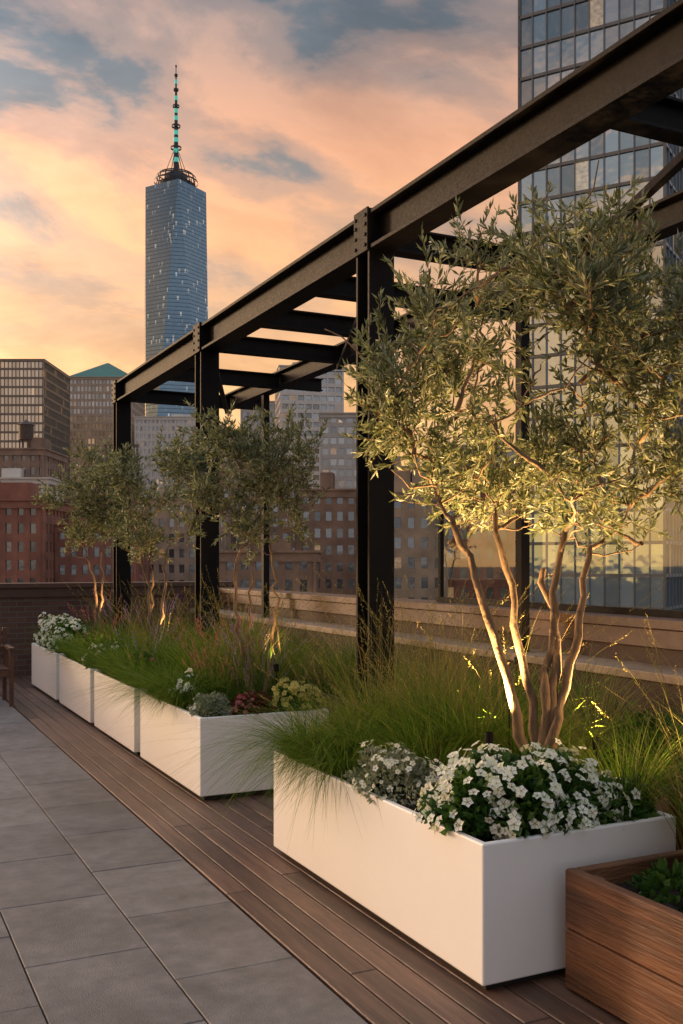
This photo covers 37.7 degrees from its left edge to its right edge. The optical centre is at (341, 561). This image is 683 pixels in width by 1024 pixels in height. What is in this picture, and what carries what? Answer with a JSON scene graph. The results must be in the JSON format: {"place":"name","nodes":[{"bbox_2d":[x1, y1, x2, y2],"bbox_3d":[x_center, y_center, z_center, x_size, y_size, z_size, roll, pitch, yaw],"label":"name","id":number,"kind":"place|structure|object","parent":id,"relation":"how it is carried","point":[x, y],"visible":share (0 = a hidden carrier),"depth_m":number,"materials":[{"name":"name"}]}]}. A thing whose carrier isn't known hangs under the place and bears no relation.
{"place":"outdoors","nodes":[
{"label":"outdoors","id":0,"kind":"place"},
{"bbox_2d":[0,477,65,500],"bbox_3d":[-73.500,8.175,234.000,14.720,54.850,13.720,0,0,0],"label":"cornice","id":1,"kind":"structure","parent":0,"point":[50,481],"depth_m":227.49,"materials":[{"name":"stone"}]},
{"bbox_2d":[0,359,70,502],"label":"glass office tower","id":2,"kind":"structure","parent":0,"point":[36,392],"depth_m":420.15,"materials":[{"name":"brown glass"}]},
{"bbox_2d":[18,621,149,668],"bbox_3d":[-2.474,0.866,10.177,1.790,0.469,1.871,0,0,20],"label":"ornamental grass","id":3,"kind":"object","parent":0,"point":[74,650],"depth_m":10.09,"materials":[{"name":"plant"}]},
{"bbox_2d":[51,632,169,680],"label":"ornamental grass","id":4,"kind":"object","parent":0,"point":[106,663],"depth_m":9.06,"materials":[{"name":"plant"}]},
{"bbox_2d":[33,627,197,687],"bbox_3d":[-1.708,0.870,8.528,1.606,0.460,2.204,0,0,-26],"label":"ornamental grass","id":5,"kind":"object","parent":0,"point":[123,662],"depth_m":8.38,"materials":[{"name":"plant"}]},
{"bbox_2d":[46,616,188,652],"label":"ornamental grass","id":6,"kind":"object","parent":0,"point":[116,637],"depth_m":10.27,"materials":[{"name":"plant"}]},
{"bbox_2d":[62,576,183,643],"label":"feather grass","id":7,"kind":"object","parent":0,"point":[110,633],"depth_m":10.63,"materials":[{"name":"plant"}]},
{"bbox_2d":[91,573,191,649],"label":"feather grass","id":8,"kind":"object","parent":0,"point":[144,616],"depth_m":10.22,"materials":[{"name":"plant"}]},
{"bbox_2d":[66,633,237,685],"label":"ornamental grass","id":9,"kind":"object","parent":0,"point":[155,662],"depth_m":8.51,"materials":[{"name":"plant"}]},
{"bbox_2d":[86,579,233,652],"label":"feather grass","id":10,"kind":"object","parent":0,"point":[153,620],"depth_m":9.33,"materials":[{"name":"plant"}]},
{"bbox_2d":[134,416,194,497],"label":"facade","id":11,"kind":"structure","parent":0,"point":[159,424],"depth_m":499.84,"materials":[{"name":"white stone"}]},
{"bbox_2d":[144,65,207,415],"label":"skyscraper with spire","id":12,"kind":"structure","parent":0,"point":[176,300],"depth_m":1074.33,"materials":[{"name":"blue glass"}]},
{"bbox_2d":[0,696,367,1023],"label":"stone pavement","id":13,"kind":"structure","parent":0,"point":[113,910],"depth_m":4.38,"materials":[{"name":"stone"}]},
{"bbox_2d":[0,627,14,706],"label":"outdoor chair","id":14,"kind":"object","parent":13,"relation":"on","point":[4,668],"visible":1,"depth_m":11.16,"materials":[{"name":"brown wood"}]},
{"bbox_2d":[127,574,270,660],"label":"feather grass","id":15,"kind":"object","parent":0,"point":[190,621],"depth_m":8.80,"materials":[{"name":"plant"}]},
{"bbox_2d":[138,619,262,680],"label":"ornamental grass","id":16,"kind":"object","parent":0,"point":[186,657],"depth_m":7.84,"materials":[{"name":"plant"}]},
{"bbox_2d":[158,609,299,664],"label":"ornamental grass","id":17,"kind":"object","parent":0,"point":[225,640],"depth_m":8.09,"materials":[{"name":"plant"}]},
{"bbox_2d":[166,391,331,712],"bbox_3d":[-0.635,-0.020,7.090,1.139,2.321,0.876,0,0,-26],"label":"olive tree","id":18,"kind":"object","parent":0,"point":[265,477],"visible":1,"depth_m":7.06,"materials":[{"name":"green plant"}]},
{"bbox_2d":[166,611,338,695],"bbox_3d":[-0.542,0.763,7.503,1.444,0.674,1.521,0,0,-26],"label":"ornamental grass","id":19,"kind":"object","parent":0,"point":[274,679],"depth_m":7.39,"materials":[{"name":"plant"}]},
{"bbox_2d":[0,0,517,489],"label":"sky","id":20,"kind":"structure","parent":0,"point":[296,118],"materials":[{"name":"orange"}]},
{"bbox_2d":[219,469,302,549],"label":"facade","id":21,"kind":"structure","parent":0,"point":[278,529],"depth_m":224.79,"materials":[{"name":"brown brick"}]},
{"bbox_2d":[224,477,294,549],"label":"glazing","id":22,"kind":"structure","parent":21,"relation":"attached to","point":[275,525],"depth_m":225.15,"materials":[{"name":"grey glass"}]},
{"bbox_2d":[182,575,355,710],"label":"feather grass","id":23,"kind":"object","parent":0,"point":[287,670],"depth_m":7.31,"materials":[{"name":"plant"}]},
{"bbox_2d":[219,536,321,592],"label":"brick apartment block","id":24,"kind":"structure","parent":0,"point":[292,567],"depth_m":149.79,"materials":[{"name":"brown brick"}]},
{"bbox_2d":[275,362,344,488],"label":"residential tower","id":25,"kind":"structure","parent":0,"point":[329,397],"depth_m":351.38,"materials":[{"name":"grey concrete"}]},
{"bbox_2d":[293,637,352,691],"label":"ornamental grass","id":26,"kind":"object","parent":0,"point":[319,675],"depth_m":9.30,"materials":[{"name":"plant"}]},
{"bbox_2d":[298,472,355,594],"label":"brick apartment block","id":27,"kind":"structure","parent":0,"point":[331,523],"depth_m":194.79,"materials":[{"name":"brown brick"}]},
{"bbox_2d":[296,627,413,698],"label":"ornamental grass","id":28,"kind":"object","parent":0,"point":[339,669],"depth_m":8.82,"materials":[{"name":"plant"}]},
{"bbox_2d":[235,651,531,739],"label":"ornamental grass","id":29,"kind":"object","parent":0,"point":[363,713],"depth_m":5.61,"materials":[{"name":"plant"}]},
{"bbox_2d":[260,668,606,789],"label":"ornamental grass","id":30,"kind":"object","parent":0,"point":[407,735],"depth_m":4.92,"materials":[{"name":"plant"}]},
{"bbox_2d":[326,624,543,703],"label":"ornamental grass","id":31,"kind":"object","parent":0,"point":[449,672],"depth_m":7.67,"materials":[{"name":"plant"}]},
{"bbox_2d":[292,640,582,726],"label":"ornamental grass","id":32,"kind":"object","parent":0,"point":[418,687],"depth_m":5.71,"materials":[{"name":"plant"}]},
{"bbox_2d":[307,658,636,734],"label":"ornamental grass","id":33,"kind":"object","parent":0,"point":[441,699],"depth_m":5.28,"materials":[{"name":"plant"}]},
{"bbox_2d":[436,473,514,600],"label":"brick apartment block","id":34,"kind":"structure","parent":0,"point":[481,547],"depth_m":167.57,"materials":[{"name":"beige brick"}]},
{"bbox_2d":[324,654,630,769],"bbox_3d":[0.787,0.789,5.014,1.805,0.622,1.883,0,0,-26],"label":"ornamental grass","id":35,"kind":"object","parent":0,"point":[470,721],"depth_m":4.96,"materials":[{"name":"plant"}]},
{"bbox_2d":[409,633,578,706],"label":"ornamental grass","id":36,"kind":"object","parent":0,"point":[486,672],"depth_m":7.42,"materials":[{"name":"plant"}]},
{"bbox_2d":[335,680,682,754],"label":"ornamental grass","id":37,"kind":"object","parent":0,"point":[515,749],"depth_m":4.84,"materials":[{"name":"plant"}]},
{"bbox_2d":[430,641,671,748],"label":"ornamental grass","id":38,"kind":"object","parent":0,"point":[580,684],"depth_m":6.34,"materials":[{"name":"plant"}]},
{"bbox_2d":[466,707,680,776],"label":"ornamental grass","id":39,"kind":"object","parent":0,"point":[601,746],"depth_m":4.69,"materials":[{"name":"plant"}]},
{"bbox_2d":[471,647,680,767],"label":"ornamental grass","id":40,"kind":"object","parent":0,"point":[609,710],"depth_m":5.92,"materials":[{"name":"plant"}]},
{"bbox_2d":[518,0,682,610],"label":"glass residential tower","id":41,"kind":"structure","parent":0,"point":[558,40],"depth_m":106.09,"materials":[{"name":"glass"}]},
{"bbox_2d":[563,689,682,782],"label":"ornamental grass","id":42,"kind":"object","parent":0,"point":[646,745],"depth_m":5.54,"materials":[{"name":"plant"}]},
{"bbox_3d":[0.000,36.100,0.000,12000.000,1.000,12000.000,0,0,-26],"label":"ground","id":43,"kind":"structure","parent":0,"visible":0},
{"bbox_2d":[0,420,68,502],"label":"brick apartment block","id":44,"kind":"structure","parent":43,"relation":"on","point":[38,457],"depth_m":235.15,"materials":[{"name":"brown brick"}]},
{"bbox_2d":[0,481,74,582],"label":"brick apartment block","id":45,"kind":"structure","parent":43,"relation":"on","point":[26,541],"depth_m":179.85,"materials":[{"name":"red brick"}]},
{"bbox_2d":[53,517,151,581],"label":"brick apartment block","id":46,"kind":"structure","parent":43,"relation":"on","point":[68,567],"depth_m":186.25,"materials":[{"name":"red brick"}]},
{"bbox_2d":[70,363,144,503],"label":"pyramid roof office tower","id":47,"kind":"structure","parent":43,"relation":"on","point":[91,414],"depth_m":520.15,"materials":[{"name":"brown glass"}]},
{"bbox_2d":[136,420,194,497],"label":"glazing","id":48,"kind":"structure","parent":43,"relation":"on","point":[153,436],"depth_m":500.15,"materials":[{"name":"grey glass"}]},
{"bbox_2d":[143,487,233,581],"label":"brick apartment block","id":49,"kind":"structure","parent":43,"relation":"on","point":[181,567],"depth_m":214.85,"materials":[{"name":"brown brick"}]},
{"bbox_2d":[240,401,274,462],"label":"facade","id":50,"kind":"structure","parent":43,"relation":"on","point":[272,403],"depth_m":439.84,"materials":[{"name":"concrete"}]},
{"bbox_2d":[318,405,355,488],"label":"residential tower","id":51,"kind":"structure","parent":43,"relation":"on","point":[336,454],"depth_m":299.75,"materials":[{"name":"grey concrete"}]},
{"bbox_2d":[394,469,447,599],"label":"brick apartment block","id":52,"kind":"structure","parent":43,"relation":"on","point":[415,548],"depth_m":164.85,"materials":[{"name":"brown brick"}]},
{"bbox_3d":[-3.823,17.635,3.192,14.750,31.930,21.100,0,0,-26],"label":"terrace building","id":53,"kind":"object","parent":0,"visible":0},
{"bbox_2d":[0,595,194,677],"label":"wall","id":54,"kind":"structure","parent":53,"relation":"on","point":[17,615],"depth_m":14.21,"materials":[{"name":"brick"}]},
{"bbox_2d":[0,581,233,597],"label":"coping","id":55,"kind":"object","parent":54,"relation":"on","point":[26,590],"visible":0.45,"depth_m":14.42,"materials":[{"name":"stone"}]},
{"bbox_2d":[0,676,627,1023],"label":"wooden deck","id":56,"kind":"structure","parent":53,"relation":"on","point":[365,965],"depth_m":4.63,"materials":[{"name":"brown wood"}]},
{"bbox_2d":[32,643,63,701],"bbox_3d":[-3.184,1.319,12.306,0.950,0.558,1.700,0,0,-26],"label":"white planter","id":57,"kind":"object","parent":56,"relation":"on","point":[45,682],"visible":0.22,"depth_m":11.94,"materials":[{"name":"paint"}]},
{"bbox_2d":[33,612,76,645],"bbox_3d":[-3.558,0.849,12.563,0.652,0.442,1.029,0,0,-26],"label":"white flowering shrub","id":58,"kind":"object","parent":57,"relation":"in","point":[47,626],"visible":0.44,"depth_m":12.43,"materials":[{"name":"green plant"}]},
{"bbox_2d":[40,618,87,652],"bbox_3d":[-3.237,0.867,11.786,0.566,0.404,0.797,0,0,-26],"label":"white flowering shrub","id":59,"kind":"object","parent":57,"relation":"on","point":[69,625],"visible":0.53,"depth_m":11.65,"materials":[{"name":"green plant"}]},
{"bbox_2d":[30,434,138,634],"bbox_3d":[-3.022,-0.185,12.066,1.373,2.652,1.296,0,0,-26],"label":"olive tree","id":60,"kind":"object","parent":57,"relation":"on","point":[98,510],"visible":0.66,"depth_m":12.01,"materials":[{"name":"green plant"}]},
{"bbox_2d":[59,655,98,725],"bbox_3d":[-2.369,1.319,10.646,0.950,0.558,1.600,0,0,-26],"label":"white planter","id":61,"kind":"object","parent":56,"relation":"on","point":[66,687],"visible":0.17,"depth_m":10.30,"materials":[{"name":"paint"}]},
{"bbox_2d":[94,671,147,754],"bbox_3d":[-1.607,1.319,9.092,0.950,0.558,1.500,0,0,-26],"label":"white planter","id":62,"kind":"object","parent":56,"relation":"on","point":[125,733],"visible":0.15,"depth_m":8.72,"materials":[{"name":"paint"}]},
{"bbox_2d":[97,594,184,654],"bbox_3d":[-1.809,0.685,8.999,0.767,0.829,0.663,0,0,-14],"label":"lavender","id":63,"kind":"object","parent":62,"relation":"on","point":[149,626],"visible":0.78,"depth_m":9.03,"materials":[{"name":"green plant"}]},
{"bbox_2d":[78,424,221,652],"bbox_3d":[-1.777,-0.099,9.559,1.371,2.487,1.189,0,0,-26],"label":"olive tree","id":64,"kind":"object","parent":62,"relation":"on","point":[123,522],"visible":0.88,"depth_m":9.50,"materials":[{"name":"green plant"}]},
{"bbox_2d":[140,691,328,799],"bbox_3d":[-0.853,1.319,7.558,0.950,0.558,1.540,0,0,-26],"label":"white planter","id":65,"kind":"object","parent":56,"relation":"on","point":[153,750],"visible":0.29,"depth_m":6.84,"materials":[{"name":"paint"}]},
{"bbox_2d":[20,642,239,714],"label":"ornamental grass","id":66,"kind":"object","parent":65,"relation":"in","point":[172,668],"depth_m":7.81,"materials":[{"name":"plant"}]},
{"bbox_2d":[47,655,320,728],"bbox_3d":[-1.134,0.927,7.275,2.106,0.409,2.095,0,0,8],"label":"ornamental grass","id":67,"kind":"object","parent":65,"relation":"in","point":[184,705],"depth_m":7.18,"materials":[{"name":"plant"}]},
{"bbox_2d":[169,668,205,699],"bbox_3d":[-1.118,0.884,7.250,0.265,0.227,0.264,0,0,-26],"label":"white flowering shrub","id":68,"kind":"object","parent":65,"relation":"on","point":[186,686],"visible":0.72,"depth_m":7.21,"materials":[{"name":"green plant"}]},
{"bbox_2d":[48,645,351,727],"bbox_3d":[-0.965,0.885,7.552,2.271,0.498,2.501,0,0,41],"label":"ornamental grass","id":69,"kind":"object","parent":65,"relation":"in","point":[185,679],"depth_m":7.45,"materials":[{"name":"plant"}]},
{"bbox_2d":[188,692,233,716],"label":"silver mound plant","id":70,"kind":"object","parent":65,"relation":"on","point":[194,707],"visible":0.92,"depth_m":6.85,"materials":[{"name":"green plant"}]},
{"bbox_2d":[119,659,313,718],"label":"ornamental grass","id":71,"kind":"object","parent":65,"relation":"in","point":[231,695],"depth_m":7.24,"materials":[{"name":"plant"}]},
{"bbox_2d":[175,612,272,711],"bbox_3d":[-0.893,0.732,7.356,0.766,0.735,0.685,0,0,14],"label":"pink gaura","id":72,"kind":"object","parent":65,"relation":"on","point":[228,659],"visible":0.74,"depth_m":7.29,"materials":[{"name":"green plant"}]},
{"bbox_2d":[119,567,333,700],"bbox_3d":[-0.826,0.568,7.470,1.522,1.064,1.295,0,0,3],"label":"feather grass","id":73,"kind":"object","parent":65,"relation":"on","point":[236,681],"depth_m":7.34,"materials":[{"name":"plant"}]},
{"bbox_2d":[221,690,277,716],"bbox_3d":[-0.632,0.994,6.967,0.407,0.195,0.327,0,0,-26],"label":"burgundy shrub","id":74,"kind":"object","parent":65,"relation":"on","point":[260,699],"visible":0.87,"depth_m":6.89,"materials":[{"name":"red plant"}]},
{"bbox_2d":[200,607,315,695],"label":"ornamental grass","id":75,"kind":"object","parent":65,"relation":"on","point":[243,674],"depth_m":7.17,"materials":[{"name":"green plant"}]},
{"bbox_2d":[268,676,324,711],"bbox_3d":[-0.326,0.943,7.109,0.454,0.276,0.342,0,0,-26],"label":"yellow flowering shrub","id":76,"kind":"object","parent":65,"relation":"on","point":[294,686],"visible":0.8,"depth_m":7.01,"materials":[{"name":"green plant"}]},
{"bbox_2d":[111,0,682,731],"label":"steel pergola","id":77,"kind":"object","parent":56,"relation":"on","point":[631,82],"visible":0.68,"depth_m":6.81,"materials":[{"name":"black metal"}]},
{"bbox_2d":[193,613,682,744],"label":"stone ledge","id":78,"kind":"object","parent":56,"relation":"on","point":[658,690],"visible":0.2,"depth_m":6.96,"materials":[{"name":"stone"}]},
{"bbox_2d":[190,609,682,685],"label":"ledge coping","id":79,"kind":"object","parent":78,"relation":"on","point":[633,668],"visible":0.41,"depth_m":7.50,"materials":[{"name":"stone"}]},
{"bbox_2d":[274,744,675,989],"bbox_3d":[0.499,1.319,4.804,0.950,0.558,2.035,0,0,-26],"label":"white planter","id":80,"kind":"object","parent":56,"relation":"on","point":[484,912],"visible":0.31,"depth_m":3.97,"materials":[{"name":"paint"}]},
{"bbox_2d":[77,693,434,846],"bbox_3d":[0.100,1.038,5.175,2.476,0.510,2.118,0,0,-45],"label":"ornamental grass","id":81,"kind":"object","parent":80,"relation":"in","point":[297,754],"depth_m":5.03,"materials":[{"name":"plant"}]},
{"bbox_2d":[179,716,463,841],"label":"ornamental grass","id":82,"kind":"object","parent":80,"relation":"in","point":[350,763],"depth_m":4.87,"materials":[{"name":"plant"}]},
{"bbox_2d":[211,618,459,747],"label":"feather grass","id":83,"kind":"object","parent":80,"relation":"on","point":[336,688],"depth_m":5.22,"materials":[{"name":"plant"}]},
{"bbox_2d":[158,668,513,784],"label":"ornamental grass","id":84,"kind":"object","parent":80,"relation":"in","point":[336,729],"depth_m":5.17,"materials":[{"name":"plant"}]},
{"bbox_2d":[343,739,441,806],"bbox_3d":[0.238,0.956,4.576,0.653,0.256,0.452,0,0,39],"label":"white alyssum","id":85,"kind":"object","parent":80,"relation":"on","point":[408,765],"visible":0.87,"depth_m":4.48,"materials":[{"name":"white plant"}]},
{"bbox_2d":[254,567,569,741],"bbox_3d":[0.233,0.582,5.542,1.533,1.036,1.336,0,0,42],"label":"feather grass","id":86,"kind":"object","parent":80,"relation":"on","point":[403,684],"depth_m":5.48,"materials":[{"name":"plant"}]},
{"bbox_2d":[316,574,669,746],"bbox_3d":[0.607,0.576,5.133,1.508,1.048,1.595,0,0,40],"label":"feather grass","id":87,"kind":"object","parent":80,"relation":"on","point":[463,669],"depth_m":5.21,"materials":[{"name":"plant"}]},
{"bbox_2d":[325,160,682,752],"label":"olive tree","id":88,"kind":"object","parent":80,"relation":"in","point":[606,301],"visible":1,"depth_m":4.23,"materials":[{"name":"green plant"}]},
{"bbox_2d":[412,738,634,840],"bbox_3d":[0.754,0.927,4.112,0.891,0.374,0.787,0,0,15],"label":"white flowering shrub","id":89,"kind":"object","parent":80,"relation":"on","point":[487,784],"visible":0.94,"depth_m":3.94,"materials":[{"name":"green plant"}]},
{"bbox_2d":[492,708,682,820],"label":"ornamental grass","id":90,"kind":"object","parent":80,"relation":"in","point":[628,774],"depth_m":4.31,"materials":[{"name":"plant"}]},
{"bbox_2d":[562,769,659,826],"bbox_3d":[1.094,1.000,4.169,0.446,0.240,0.381,0,0,-26],"label":"white flowering shrub","id":91,"kind":"object","parent":80,"relation":"on","point":[642,811],"visible":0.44,"depth_m":4.08,"materials":[{"name":"green plant"}]},
{"bbox_2d":[291,680,682,849],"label":"corten planter","id":92,"kind":"object","parent":56,"relation":"on","point":[664,809],"visible":0.02,"depth_m":5.22,"materials":[{"name":"brown metal"}]},
{"bbox_2d":[303,620,436,683],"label":"ornamental grass","id":93,"kind":"object","parent":92,"relation":"on","point":[355,656],"depth_m":8.63,"materials":[{"name":"plant"}]},
{"bbox_2d":[574,700,682,776],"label":"leafy shrub","id":94,"kind":"object","parent":92,"relation":"on","point":[651,718],"visible":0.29,"depth_m":5.78,"materials":[{"name":"green plant"}]},
{"bbox_2d":[565,850,682,1023],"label":"wooden planter box","id":95,"kind":"object","parent":56,"relation":"on","point":[623,953],"visible":0.94,"depth_m":3.50,"materials":[{"name":"wood"}]},
{"bbox_2d":[529,612,682,849],"bbox_3d":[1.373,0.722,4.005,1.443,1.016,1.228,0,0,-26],"label":"ornamental grass","id":96,"kind":"object","parent":95,"relation":"in","point":[677,779],"depth_m":4.02,"materials":[{"name":"plant"}]},
{"bbox_2d":[624,855,682,912],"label":"leafy shrub","id":97,"kind":"object","parent":95,"relation":"on","point":[658,875],"visible":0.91,"depth_m":3.65,"materials":[{"name":"green plant"}]},
{"bbox_2d":[219,601,682,667],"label":"wall","id":98,"kind":"structure","parent":53,"relation":"on","point":[619,650],"depth_m":8.12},
{"bbox_2d":[219,587,682,650],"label":"coping","id":99,"kind":"object","parent":98,"relation":"on","point":[666,632],"visible":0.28,"depth_m":8.39,"materials":[{"name":"beige stone"}]},
{"bbox_2d":[436,492,682,617],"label":"glass railing","id":100,"kind":"object","parent":99,"relation":"on","point":[624,610],"visible":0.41,"depth_m":8.36,"materials":[{"name":"glass"}]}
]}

